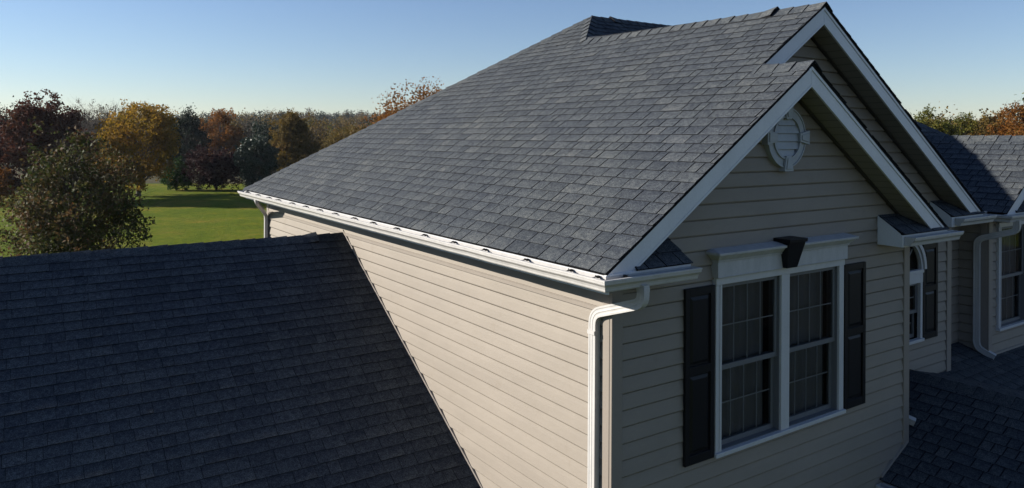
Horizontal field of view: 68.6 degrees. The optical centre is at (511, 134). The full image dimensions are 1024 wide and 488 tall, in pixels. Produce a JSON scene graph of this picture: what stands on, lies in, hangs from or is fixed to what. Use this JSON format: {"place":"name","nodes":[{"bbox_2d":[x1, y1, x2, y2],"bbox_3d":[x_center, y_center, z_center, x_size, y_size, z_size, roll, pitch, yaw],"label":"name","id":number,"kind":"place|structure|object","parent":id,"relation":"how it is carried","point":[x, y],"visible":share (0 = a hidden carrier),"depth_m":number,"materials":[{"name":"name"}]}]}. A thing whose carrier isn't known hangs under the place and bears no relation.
{"place":"outdoors","nodes":[
{"label":"outdoors","id":0,"kind":"place"},
{"bbox_2d":[0,183,266,256],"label":"lawn","id":1,"kind":"structure","parent":0,"point":[190,215],"depth_m":58.14,"materials":[{"name":"green plant"}]},
{"bbox_2d":[0,167,18,205],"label":"russet shrub","id":2,"kind":"object","parent":1,"relation":"on","point":[3,180],"visible":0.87,"depth_m":66.00,"materials":[{"name":"brown plant"}]},
{"bbox_2d":[0,88,105,194],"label":"oak tree","id":3,"kind":"object","parent":1,"relation":"on","point":[16,127],"visible":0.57,"depth_m":68.38,"materials":[{"name":"red plant"}]},
{"bbox_2d":[0,116,175,256],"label":"leafy tree","id":4,"kind":"object","parent":1,"relation":"on","point":[51,198],"visible":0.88,"depth_m":25.33,"materials":[{"name":"green plant"}]},
{"bbox_2d":[91,99,181,195],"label":"gold tree","id":5,"kind":"object","parent":1,"relation":"on","point":[160,144],"visible":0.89,"depth_m":74.60,"materials":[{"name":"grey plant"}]},
{"bbox_2d":[159,156,194,189],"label":"evergreen tree","id":6,"kind":"object","parent":1,"relation":"on","point":[177,177],"visible":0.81,"depth_m":83.25,"materials":[{"name":"green plant"}]},
{"bbox_2d":[179,144,243,189],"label":"maroon tree","id":7,"kind":"object","parent":1,"relation":"on","point":[207,165],"visible":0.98,"depth_m":82.70,"materials":[{"name":"red plant"}]},
{"bbox_2d":[232,121,280,186],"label":"holly tree","id":8,"kind":"object","parent":1,"relation":"on","point":[253,167],"visible":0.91,"depth_m":78.89,"materials":[{"name":"green plant"}]},
{"bbox_2d":[267,107,320,174],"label":"olive tree","id":9,"kind":"object","parent":1,"relation":"on","point":[293,126],"visible":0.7,"depth_m":88.60,"materials":[{"name":"green plant"}]},
{"bbox_2d":[360,76,443,126],"bbox_3d":[-4.277,1.760,38.036,7.065,9.594,8.687,0,0,-34],"label":"autumn tree","id":10,"kind":"object","parent":1,"relation":"on","point":[424,95],"visible":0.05,"depth_m":37.90,"materials":[{"name":"brown plant"}]},
{"bbox_2d":[913,104,958,134],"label":"woodland tree","id":11,"kind":"object","parent":1,"relation":"on","point":[943,126],"visible":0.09,"depth_m":65.19,"materials":[{"name":"green plant"}]},
{"bbox_2d":[925,114,972,134],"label":"woodland tree","id":12,"kind":"object","parent":1,"relation":"on","point":[952,123],"visible":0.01,"depth_m":72.07,"materials":[{"name":"brown plant"}]},
{"bbox_2d":[950,112,982,135],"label":"woodland tree","id":13,"kind":"object","parent":1,"relation":"on","point":[963,124],"visible":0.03,"depth_m":69.70,"materials":[{"name":"green plant"}]},
{"bbox_2d":[967,108,1007,135],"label":"woodland tree","id":14,"kind":"object","parent":1,"relation":"on","point":[984,121],"visible":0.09,"depth_m":67.44,"materials":[{"name":"brown plant"}]},
{"bbox_2d":[979,103,1022,135],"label":"woodland tree","id":15,"kind":"object","parent":1,"relation":"on","point":[998,130],"visible":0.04,"depth_m":66.28,"materials":[{"name":"brown plant"}]},
{"bbox_2d":[992,96,1023,135],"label":"woodland tree","id":16,"kind":"object","parent":1,"relation":"on","point":[1013,115],"visible":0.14,"depth_m":63.62,"materials":[{"name":"orange plant"}]},
{"bbox_2d":[0,150,274,183],"bbox_3d":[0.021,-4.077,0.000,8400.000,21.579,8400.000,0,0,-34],"label":"ground","id":17,"kind":"structure","parent":0,"point":[151,181],"depth_m":109.67,"materials":[{"name":"green plant"}]},
{"bbox_2d":[59,96,114,168],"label":"bare tree","id":18,"kind":"object","parent":17,"relation":"on","point":[84,125],"visible":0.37,"depth_m":119.39,"materials":[{"name":"brown plant"}]},
{"bbox_2d":[82,98,136,152],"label":"bare tree","id":19,"kind":"object","parent":17,"relation":"on","point":[105,110],"visible":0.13,"depth_m":123.56,"materials":[{"name":"brown plant"}]},
{"bbox_2d":[0,95,282,164],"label":"brown woods","id":20,"kind":"object","parent":17,"relation":"on","point":[248,131],"visible":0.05,"depth_m":152.57,"materials":[{"name":"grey plant"}]},
{"bbox_2d":[163,110,212,172],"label":"pine tree","id":21,"kind":"object","parent":17,"relation":"on","point":[188,126],"visible":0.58,"depth_m":118.87,"materials":[{"name":"green plant"}]},
{"bbox_2d":[1,108,392,129],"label":"hill woods","id":22,"kind":"object","parent":17,"relation":"on","point":[338,117],"visible":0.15,"depth_m":464.12,"materials":[{"name":"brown plant"}]},
{"bbox_2d":[196,107,246,153],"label":"orange tree","id":23,"kind":"object","parent":17,"relation":"on","point":[222,137],"visible":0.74,"depth_m":128.81,"materials":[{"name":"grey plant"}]},
{"bbox_2d":[285,108,377,157],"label":"autumn woods","id":24,"kind":"object","parent":17,"relation":"on","point":[329,135],"visible":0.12,"depth_m":115.44,"materials":[{"name":"brown plant"}]},
{"bbox_2d":[910,92,1023,127],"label":"woods","id":25,"kind":"object","parent":17,"relation":"on","point":[946,111],"visible":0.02,"depth_m":93.79,"materials":[{"name":"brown plant"}]},
{"bbox_2d":[0,1,1023,487],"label":"house","id":26,"kind":"structure","parent":0,"point":[776,247],"depth_m":7.35,"materials":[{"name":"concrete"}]},
{"bbox_2d":[706,233,858,458],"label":"window","id":27,"kind":"structure","parent":26,"relation":"in","point":[779,303],"depth_m":6.78,"materials":[{"name":"white metal"}]},
{"bbox_2d":[909,245,926,344],"bbox_3d":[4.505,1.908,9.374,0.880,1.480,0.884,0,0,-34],"label":"window","id":28,"kind":"structure","parent":26,"relation":"in","point":[918,262],"depth_m":9.23,"materials":[{"name":"white metal"}]},
{"bbox_2d":[996,200,1023,330],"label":"window","id":29,"kind":"structure","parent":26,"relation":"in","point":[1010,249],"depth_m":10.85,"materials":[{"name":"white metal"}]},
{"bbox_2d":[0,0,1023,123],"label":"sky","id":30,"kind":"structure","parent":0,"point":[327,56],"materials":[{"name":"blue"}]}
]}

